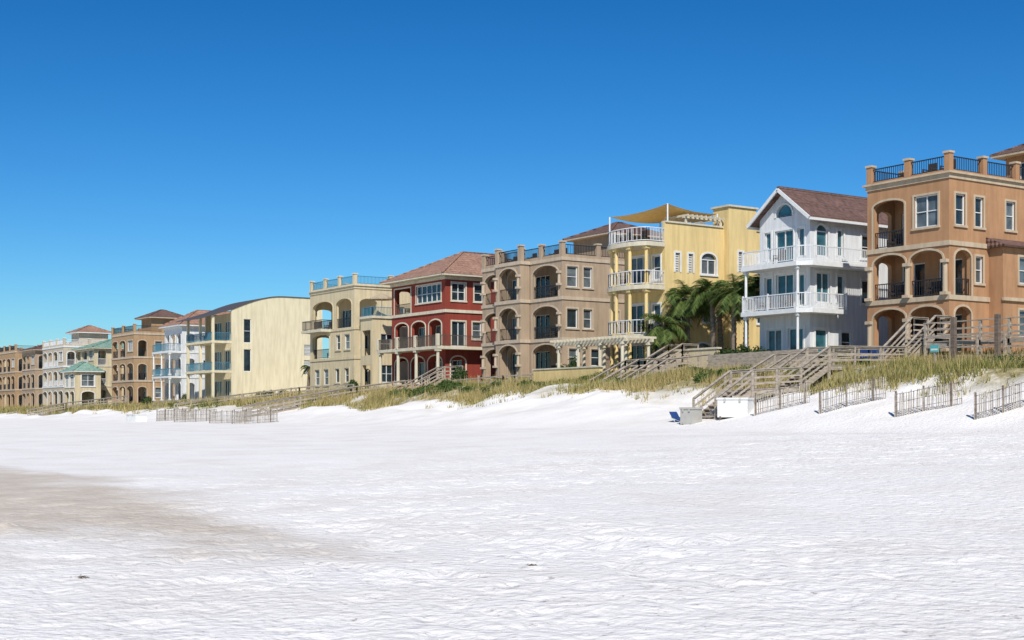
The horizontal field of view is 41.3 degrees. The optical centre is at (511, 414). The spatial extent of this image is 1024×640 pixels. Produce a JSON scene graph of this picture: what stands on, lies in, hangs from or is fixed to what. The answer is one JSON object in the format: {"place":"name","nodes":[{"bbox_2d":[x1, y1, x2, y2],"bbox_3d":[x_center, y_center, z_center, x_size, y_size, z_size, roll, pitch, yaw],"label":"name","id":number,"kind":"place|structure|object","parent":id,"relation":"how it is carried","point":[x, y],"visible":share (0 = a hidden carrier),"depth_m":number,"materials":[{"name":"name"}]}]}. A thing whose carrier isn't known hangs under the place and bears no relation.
{"place":"outdoors","nodes":[
{"label":"outdoors","id":0,"kind":"place"},
{"bbox_2d":[0,363,1023,639],"bbox_3d":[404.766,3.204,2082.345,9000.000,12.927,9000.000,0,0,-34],"label":"sand beach ground","id":1,"kind":"structure","parent":0,"point":[614,515],"depth_m":19.67,"materials":[{"name":"sand"}]},
{"bbox_2d":[0,345,37,407],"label":"building walls","id":2,"kind":"structure","parent":1,"relation":"on","point":[16,356],"depth_m":262.26,"materials":[{"name":"brown paint"}]},
{"bbox_2d":[0,344,22,406],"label":"tan trim parts","id":3,"kind":"object","parent":2,"relation":"on","point":[11,389],"visible":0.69,"depth_m":259.85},
{"bbox_2d":[22,352,51,406],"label":"tan parts","id":4,"kind":"object","parent":1,"relation":"on","point":[36,373],"visible":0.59,"depth_m":248.08,"materials":[{"name":"paint"}]},
{"bbox_2d":[17,349,42,405],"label":"tan trim parts","id":5,"kind":"object","parent":4,"relation":"on","point":[31,350],"visible":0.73,"depth_m":247.75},
{"bbox_2d":[42,333,107,405],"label":"beige parts","id":6,"kind":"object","parent":1,"relation":"on","point":[78,337],"visible":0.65,"depth_m":235.43,"materials":[{"name":"paint"}]},
{"bbox_2d":[44,339,103,385],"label":"balcony railings","id":7,"kind":"object","parent":6,"relation":"attached to","point":[53,343],"visible":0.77,"depth_m":235.46,"materials":[{"name":"white metal"}]},
{"bbox_2d":[42,332,110,405],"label":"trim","id":8,"kind":"structure","parent":6,"relation":"on","point":[57,366],"depth_m":234.75,"materials":[{"name":"paint"}]},
{"bbox_2d":[66,325,110,332],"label":"roof","id":9,"kind":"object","parent":6,"relation":"on","point":[89,328],"visible":0.83,"depth_m":235.66,"materials":[{"name":"tile"}]},
{"bbox_2d":[27,396,127,415],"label":"wooden boardwalk","id":10,"kind":"structure","parent":1,"relation":"on","point":[63,406],"depth_m":195.69,"materials":[{"name":"brown wood"}]},
{"bbox_2d":[60,361,104,406],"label":"green roof pavilion","id":11,"kind":"structure","parent":1,"relation":"on","point":[82,380],"depth_m":213.42,"materials":[{"name":"beige paint"}]},
{"bbox_2d":[60,371,104,404],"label":"window frames","id":12,"kind":"structure","parent":11,"relation":"in","point":[72,381],"depth_m":213.16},
{"bbox_2d":[76,350,123,404],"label":"cream parts","id":13,"kind":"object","parent":1,"relation":"on","point":[80,356],"visible":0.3,"depth_m":218.18,"materials":[{"name":"paint"}]},
{"bbox_2d":[71,347,123,402],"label":"building trim","id":14,"kind":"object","parent":13,"relation":"on","point":[99,349],"visible":0.27,"depth_m":217.77,"materials":[{"name":"paint"}]},
{"bbox_2d":[70,338,123,349],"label":"roof","id":15,"kind":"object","parent":14,"relation":"on","point":[106,343],"visible":0.27,"depth_m":219.90,"materials":[{"name":"green metal"}]},
{"bbox_2d":[125,414,147,421],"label":"storage box","id":16,"kind":"object","parent":1,"relation":"on","point":[136,417],"visible":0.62,"depth_m":132.50,"materials":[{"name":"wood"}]},
{"bbox_2d":[111,318,174,404],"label":"building wall","id":17,"kind":"structure","parent":1,"relation":"on","point":[152,324],"depth_m":203.31,"materials":[{"name":"brown paint"}]},
{"bbox_2d":[113,325,164,380],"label":"black parts","id":18,"kind":"object","parent":17,"relation":"attached to","point":[127,329],"visible":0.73,"depth_m":204.06,"materials":[{"name":"metal"}]},
{"bbox_2d":[111,317,176,402],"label":"tan trim parts","id":19,"kind":"object","parent":17,"relation":"on","point":[137,356],"visible":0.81,"depth_m":202.83,"materials":[{"name":"paint"}]},
{"bbox_2d":[134,309,182,318],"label":"roof","id":20,"kind":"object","parent":19,"relation":"on","point":[162,313],"visible":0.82,"depth_m":205.21,"materials":[{"name":"brown tile"}]},
{"bbox_2d":[129,341,161,402],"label":"curtained panes","id":21,"kind":"object","parent":17,"relation":"on","point":[156,367],"visible":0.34,"depth_m":203.04,"materials":[{"name":"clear glass"}]},
{"bbox_2d":[156,407,193,420],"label":"sand fence","id":22,"kind":"object","parent":1,"relation":"on","point":[171,415],"visible":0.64,"depth_m":133.18,"materials":[{"name":"grey wood"}]},
{"bbox_2d":[152,310,230,401],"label":"white villa","id":23,"kind":"object","parent":1,"relation":"on","point":[177,353],"visible":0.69,"depth_m":186.15,"materials":[{"name":"paint"}]},
{"bbox_2d":[152,324,204,400],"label":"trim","id":24,"kind":"structure","parent":23,"relation":"in","point":[177,326],"depth_m":186.14,"materials":[{"name":"paint"}]},
{"bbox_2d":[174,409,216,421],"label":"sand fence","id":25,"kind":"object","parent":1,"relation":"on","point":[192,418],"visible":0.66,"depth_m":125.18,"materials":[{"name":"grey wood"}]},
{"bbox_2d":[0,379,409,414],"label":"dune grass","id":26,"kind":"structure","parent":1,"relation":"on","point":[127,407],"depth_m":151.37,"materials":[{"name":"green plant"}]},
{"bbox_2d":[209,409,251,422],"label":"sand fence","id":27,"kind":"object","parent":1,"relation":"on","point":[220,417],"visible":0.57,"depth_m":116.96,"materials":[{"name":"grey wood"}]},
{"bbox_2d":[174,386,314,409],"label":"wooden boardwalk","id":28,"kind":"structure","parent":1,"relation":"on","point":[224,397],"depth_m":146.11,"materials":[{"name":"brown wood"}]},
{"bbox_2d":[185,297,321,400],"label":"cream pale parts","id":29,"kind":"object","parent":1,"relation":"on","point":[279,340],"visible":0.68,"depth_m":173.12,"materials":[{"name":"paint"}]},
{"bbox_2d":[186,332,230,370],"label":"teal parts","id":30,"kind":"object","parent":29,"relation":"on","point":[194,366],"visible":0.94,"depth_m":171.67,"materials":[{"name":"glass"}]},
{"bbox_2d":[176,296,307,321],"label":"roof edge","id":31,"kind":"object","parent":29,"relation":"on","point":[223,309],"visible":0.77,"depth_m":173.10,"materials":[{"name":"metal"}]},
{"bbox_2d":[214,319,309,396],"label":"window frames","id":32,"kind":"structure","parent":29,"relation":"on","point":[244,349],"depth_m":173.45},
{"bbox_2d":[214,322,230,396],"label":"curtained panes","id":33,"kind":"object","parent":32,"relation":"in","point":[219,361],"visible":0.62,"depth_m":175.27,"materials":[{"name":"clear glass"}]},
{"bbox_2d":[214,320,249,397],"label":"window panes","id":34,"kind":"object","parent":32,"relation":"in","point":[246,339],"visible":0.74,"depth_m":171.47,"materials":[{"name":"glass"}]},
{"bbox_2d":[231,408,277,423],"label":"sand fence","id":35,"kind":"object","parent":1,"relation":"on","point":[248,420],"visible":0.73,"depth_m":112.42,"materials":[{"name":"grey wood"}]},
{"bbox_2d":[252,384,353,399],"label":"wooden fence","id":36,"kind":"object","parent":1,"relation":"on","point":[267,394],"visible":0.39,"depth_m":138.29,"materials":[{"name":"brown wood"}]},
{"bbox_2d":[242,380,411,416],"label":"wooden boardwalk","id":37,"kind":"structure","parent":1,"relation":"on","point":[294,407],"depth_m":123.62,"materials":[{"name":"brown wood"}]},
{"bbox_2d":[309,274,409,391],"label":"cream parts","id":38,"kind":"object","parent":1,"relation":"on","point":[336,302],"visible":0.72,"depth_m":145.56,"materials":[{"name":"paint"}]},
{"bbox_2d":[314,317,350,358],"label":"black parts","id":39,"kind":"object","parent":38,"relation":"on","point":[331,328],"visible":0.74,"depth_m":148.22,"materials":[{"name":"metal"}]},
{"bbox_2d":[301,273,393,333],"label":"trim","id":40,"kind":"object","parent":38,"relation":"on","point":[315,331],"visible":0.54,"depth_m":146.82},
{"bbox_2d":[312,276,386,289],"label":"rooftop railing","id":41,"kind":"object","parent":38,"relation":"on","point":[330,284],"visible":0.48,"depth_m":144.65,"materials":[{"name":"metal"}]},
{"bbox_2d":[316,306,403,384],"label":"window frames","id":42,"kind":"structure","parent":38,"relation":"on","point":[345,346],"depth_m":146.02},
{"bbox_2d":[337,307,400,381],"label":"window panes","id":43,"kind":"object","parent":42,"relation":"in","point":[347,370],"visible":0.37,"depth_m":145.87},
{"bbox_2d":[359,293,407,388],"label":"cream patio annex","id":44,"kind":"object","parent":1,"relation":"on","point":[379,327],"visible":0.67,"depth_m":140.70,"materials":[{"name":"paint"}]},
{"bbox_2d":[381,335,391,381],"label":"window panes","id":45,"kind":"structure","parent":44,"relation":"in","point":[389,368],"depth_m":140.82,"materials":[{"name":"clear glass"}]},
{"bbox_2d":[405,365,462,388],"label":"wooden boardwalk","id":46,"kind":"structure","parent":1,"relation":"on","point":[437,379],"depth_m":123.74,"materials":[{"name":"brown wood"}]},
{"bbox_2d":[392,279,499,387],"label":"red parts","id":47,"kind":"object","parent":1,"relation":"on","point":[474,361],"visible":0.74,"depth_m":129.39,"materials":[{"name":"paint"}]},
{"bbox_2d":[376,273,493,385],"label":"trim","id":48,"kind":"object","parent":47,"relation":"on","point":[437,348],"visible":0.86,"depth_m":129.03,"materials":[{"name":"paint"}]},
{"bbox_2d":[378,303,481,349],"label":"bronze parts","id":49,"kind":"object","parent":48,"relation":"on","point":[419,341],"visible":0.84,"depth_m":129.51,"materials":[{"name":"metal"}]},
{"bbox_2d":[379,251,510,282],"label":"roof","id":50,"kind":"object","parent":48,"relation":"on","point":[465,262],"visible":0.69,"depth_m":131.75,"materials":[{"name":"tile"}]},
{"bbox_2d":[417,283,481,384],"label":"window frames","id":51,"kind":"structure","parent":47,"relation":"on","point":[440,325],"depth_m":130.16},
{"bbox_2d":[418,284,481,376],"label":"window panes","id":52,"kind":"object","parent":51,"relation":"in","point":[437,296],"visible":0.43,"depth_m":128.77,"materials":[{"name":"glass"}]},
{"bbox_2d":[96,343,853,404],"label":"green hedge","id":53,"kind":"object","parent":1,"relation":"on","point":[461,373],"visible":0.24,"depth_m":108.41,"materials":[{"name":"green plant"}]},
{"bbox_2d":[3,354,1023,409],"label":"dune shrubs","id":54,"kind":"object","parent":1,"relation":"on","point":[445,385],"visible":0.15,"depth_m":103.40,"materials":[{"name":"green plant"}]},
{"bbox_2d":[533,367,602,381],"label":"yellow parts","id":55,"kind":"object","parent":1,"relation":"on","point":[543,374],"visible":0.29,"depth_m":101.70,"materials":[{"name":"paint"}]},
{"bbox_2d":[532,347,721,369],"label":"retaining wall","id":56,"kind":"structure","parent":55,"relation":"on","point":[603,366],"depth_m":98.84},
{"bbox_2d":[482,235,661,380],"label":"tan parts","id":57,"kind":"object","parent":1,"relation":"on","point":[601,309],"visible":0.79,"depth_m":115.43,"materials":[{"name":"paint"}]},
{"bbox_2d":[513,267,589,364],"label":"curtained panes","id":58,"kind":"object","parent":57,"relation":"on","point":[571,271],"visible":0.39,"depth_m":113.44,"materials":[{"name":"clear glass"}]},
{"bbox_2d":[486,244,622,342],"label":"black parts","id":59,"kind":"object","parent":57,"relation":"on","point":[490,260],"visible":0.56,"depth_m":116.03,"materials":[{"name":"metal"}]},
{"bbox_2d":[512,266,618,376],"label":"window frames","id":60,"kind":"structure","parent":57,"relation":"on","point":[567,308],"depth_m":118.51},
{"bbox_2d":[513,272,614,377],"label":"window panes","id":61,"kind":"object","parent":60,"relation":"in","point":[571,318],"visible":0.34,"depth_m":118.88,"materials":[{"name":"glass"}]},
{"bbox_2d":[480,232,661,378],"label":"tan trim parts","id":62,"kind":"object","parent":57,"relation":"on","point":[532,340],"visible":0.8,"depth_m":115.24,"materials":[{"name":"paint"}]},
{"bbox_2d":[562,222,661,239],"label":"roof","id":63,"kind":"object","parent":62,"relation":"on","point":[614,226],"visible":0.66,"depth_m":118.94,"materials":[{"name":"brown tile"}]},
{"bbox_2d":[550,335,656,373],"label":"cream pergola","id":64,"kind":"object","parent":1,"relation":"on","point":[624,341],"visible":0.66,"depth_m":99.90,"materials":[{"name":"wood"}]},
{"bbox_2d":[590,343,698,382],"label":"wooden boardwalk","id":65,"kind":"structure","parent":1,"relation":"on","point":[668,351],"depth_m":96.45,"materials":[{"name":"brown wood"}]},
{"bbox_2d":[300,343,1023,411],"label":"dune grass","id":66,"kind":"structure","parent":1,"relation":"on","point":[921,366],"depth_m":82.13,"materials":[{"name":"green plant"}]},
{"bbox_2d":[621,354,709,380],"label":"wooden boardwalk","id":67,"kind":"structure","parent":1,"relation":"on","point":[654,367],"depth_m":93.21,"materials":[{"name":"brown wood"}]},
{"bbox_2d":[639,313,693,362],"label":"palm tree","id":68,"kind":"object","parent":1,"relation":"on","point":[664,335],"visible":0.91,"depth_m":99.29,"materials":[{"name":"green plant"}]},
{"bbox_2d":[608,207,759,372],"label":"yellow parts","id":69,"kind":"object","parent":1,"relation":"on","point":[729,239],"visible":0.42,"depth_m":103.43,"materials":[{"name":"paint"}]},
{"bbox_2d":[632,254,713,347],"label":"curtained panes","id":70,"kind":"object","parent":69,"relation":"on","point":[704,267],"visible":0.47,"depth_m":103.85,"materials":[{"name":"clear glass"}]},
{"bbox_2d":[607,204,759,335],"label":"trim","id":71,"kind":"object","parent":69,"relation":"on","point":[692,219],"visible":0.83,"depth_m":102.38,"materials":[{"name":"paint"}]},
{"bbox_2d":[608,203,717,335],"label":"balcony railings","id":72,"kind":"object","parent":71,"relation":"on","point":[612,238],"visible":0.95,"depth_m":101.57,"materials":[{"name":"white metal"}]},
{"bbox_2d":[611,204,714,222],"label":"sail parts","id":73,"kind":"object","parent":71,"relation":"on","point":[657,214],"visible":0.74,"depth_m":103.78,"materials":[{"name":"fabric"}]},
{"bbox_2d":[632,250,759,370],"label":"window frames","id":74,"kind":"structure","parent":69,"relation":"on","point":[675,269],"depth_m":102.72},
{"bbox_2d":[632,257,759,371],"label":"window panes","id":75,"kind":"object","parent":74,"relation":"in","point":[639,314],"visible":0.25,"depth_m":103.78,"materials":[{"name":"glass"}]},
{"bbox_2d":[659,279,715,348],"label":"palm tree","id":76,"kind":"object","parent":1,"relation":"on","point":[679,307],"visible":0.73,"depth_m":100.30,"materials":[{"name":"green plant"}]},
{"bbox_2d":[679,407,702,424],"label":"storage box","id":77,"kind":"object","parent":1,"relation":"on","point":[690,415],"visible":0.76,"depth_m":69.88,"materials":[{"name":"plastic"}]},
{"bbox_2d":[663,349,719,370],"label":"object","id":78,"kind":"object","parent":1,"relation":"on","point":[703,352],"visible":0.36,"depth_m":96.98,"materials":[{"name":"paint"}]},
{"bbox_2d":[684,278,731,346],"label":"palm tree","id":79,"kind":"object","parent":1,"relation":"on","point":[702,295],"visible":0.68,"depth_m":98.34,"materials":[{"name":"green plant"}]},
{"bbox_2d":[693,301,741,350],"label":"palm tree","id":80,"kind":"object","parent":1,"relation":"on","point":[719,318],"visible":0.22,"depth_m":100.83,"materials":[{"name":"green plant"}]},
{"bbox_2d":[707,273,759,350],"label":"palm tree","id":81,"kind":"object","parent":1,"relation":"on","point":[733,298],"visible":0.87,"depth_m":95.99,"materials":[{"name":"green plant"}]},
{"bbox_2d":[718,281,759,347],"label":"palm tree","id":82,"kind":"object","parent":1,"relation":"on","point":[740,318],"visible":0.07,"depth_m":98.45,"materials":[{"name":"green plant"}]},
{"bbox_2d":[737,273,759,310],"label":"palm tree","id":83,"kind":"object","parent":1,"relation":"on","point":[757,285],"visible":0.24,"depth_m":96.07,"materials":[{"name":"green plant"}]},
{"bbox_2d":[708,349,817,369],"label":"retaining wall","id":84,"kind":"structure","parent":1,"relation":"on","point":[745,359],"depth_m":90.30,"materials":[{"name":"grey wood"}]},
{"bbox_2d":[754,381,809,415],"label":"sand fence","id":85,"kind":"object","parent":1,"relation":"on","point":[779,399],"visible":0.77,"depth_m":67.55,"materials":[{"name":"grey wood"}]},
{"bbox_2d":[724,350,852,388],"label":"wooden boardwalk","id":86,"kind":"structure","parent":1,"relation":"on","point":[775,362],"depth_m":82.25,"materials":[{"name":"brown wood"}]},
{"bbox_2d":[692,315,951,418],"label":"wooden boardwalk","id":87,"kind":"structure","parent":1,"relation":"on","point":[804,368],"depth_m":74.64,"materials":[{"name":"brown wood"}]},
{"bbox_2d":[760,196,887,357],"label":"white parts","id":88,"kind":"object","parent":1,"relation":"on","point":[854,319],"visible":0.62,"depth_m":92.52,"materials":[{"name":"paint"}]},
{"bbox_2d":[741,188,887,350],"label":"trim","id":89,"kind":"structure","parent":88,"relation":"attached to","point":[797,312],"depth_m":91.61,"materials":[{"name":"paint"}]},
{"bbox_2d":[767,205,841,351],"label":"windows","id":90,"kind":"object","parent":89,"relation":"attached to","point":[785,210],"visible":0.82,"depth_m":92.13,"materials":[{"name":"teal glass"}]},
{"bbox_2d":[742,243,866,312],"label":"balcony railings","id":91,"kind":"object","parent":89,"relation":"on","point":[759,263],"visible":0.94,"depth_m":90.75,"materials":[{"name":"wood"}]},
{"bbox_2d":[750,186,887,227],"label":"roof","id":92,"kind":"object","parent":88,"relation":"on","point":[819,204],"visible":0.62,"depth_m":93.00,"materials":[{"name":"brown tile"}]},
{"bbox_2d":[842,237,866,349],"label":"window panes","id":93,"kind":"object","parent":88,"relation":"in","point":[845,337],"visible":0.43,"depth_m":93.58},
{"bbox_2d":[819,377,885,413],"bbox_3d":[16.000,-0.745,63.927,3.131,2.060,0.149,0,0,4],"label":"sand fence","id":94,"kind":"object","parent":1,"relation":"on","point":[846,401],"visible":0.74,"depth_m":63.91,"materials":[{"name":"grey wood"}]},
{"bbox_2d":[894,380,961,416],"bbox_3d":[18.445,-0.556,60.279,3.004,1.935,0.146,0,0,1],"label":"sand fence","id":95,"kind":"object","parent":1,"relation":"on","point":[950,392],"visible":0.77,"depth_m":60.26,"materials":[{"name":"grey wood"}]},
{"bbox_2d":[866,152,1023,357],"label":"orange parts","id":96,"kind":"object","parent":1,"relation":"on","point":[1001,272],"visible":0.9,"depth_m":81.92,"materials":[{"name":"paint"}]},
{"bbox_2d":[887,159,955,353],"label":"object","id":97,"kind":"object","parent":96,"relation":"on","point":[900,242],"visible":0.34,"depth_m":84.25,"materials":[{"name":"wicker"}]},
{"bbox_2d":[862,150,1023,352],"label":"orange trim parts","id":98,"kind":"structure","parent":96,"relation":"on","point":[945,294],"depth_m":81.91,"materials":[{"name":"paint"}]},
{"bbox_2d":[873,156,1023,299],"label":"black parts","id":99,"kind":"object","parent":96,"relation":"attached to","point":[885,175],"visible":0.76,"depth_m":82.36,"materials":[{"name":"metal"}]},
{"bbox_2d":[902,162,1023,351],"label":"window frames","id":100,"kind":"structure","parent":96,"relation":"on","point":[962,210],"depth_m":82.06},
{"bbox_2d":[917,195,1023,333],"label":"curtained panes","id":101,"kind":"object","parent":100,"relation":"attached to","point":[922,207],"visible":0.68,"depth_m":81.75,"materials":[{"name":"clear glass"}]},
{"bbox_2d":[904,163,1023,352],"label":"window panes","id":102,"kind":"object","parent":96,"relation":"in","point":[919,271],"visible":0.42,"depth_m":82.29,"materials":[{"name":"glass"}]},
{"bbox_2d":[986,144,1023,248],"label":"roof","id":103,"kind":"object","parent":96,"relation":"on","point":[993,243],"visible":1,"depth_m":81.87,"materials":[{"name":"brown tile"}]},
{"bbox_2d":[923,314,1023,361],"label":"wooden deck","id":104,"kind":"structure","parent":1,"relation":"on","point":[997,340],"depth_m":74.09,"materials":[{"name":"wood"}]},
{"bbox_2d":[974,382,1023,419],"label":"sand fence","id":105,"kind":"object","parent":1,"relation":"on","point":[1004,395],"visible":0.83,"depth_m":57.00,"materials":[{"name":"grey wood"}]},
{"bbox_2d":[0,0,1023,358],"label":"sky","id":106,"kind":"structure","parent":0,"point":[183,157],"materials":[{"name":"blue"}]},
{"bbox_2d":[716,398,753,419],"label":"storage box","id":107,"kind":"object","parent":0,"point":[732,407],"visible":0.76,"depth_m":69.17,"materials":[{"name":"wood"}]},
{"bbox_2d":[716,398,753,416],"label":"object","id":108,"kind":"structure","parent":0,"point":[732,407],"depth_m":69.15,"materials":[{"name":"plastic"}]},
{"bbox_2d":[924,334,1023,357],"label":"wooden railing","id":109,"kind":"object","parent":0,"point":[1004,345],"visible":0.64,"depth_m":74.60,"materials":[{"name":"wood"}]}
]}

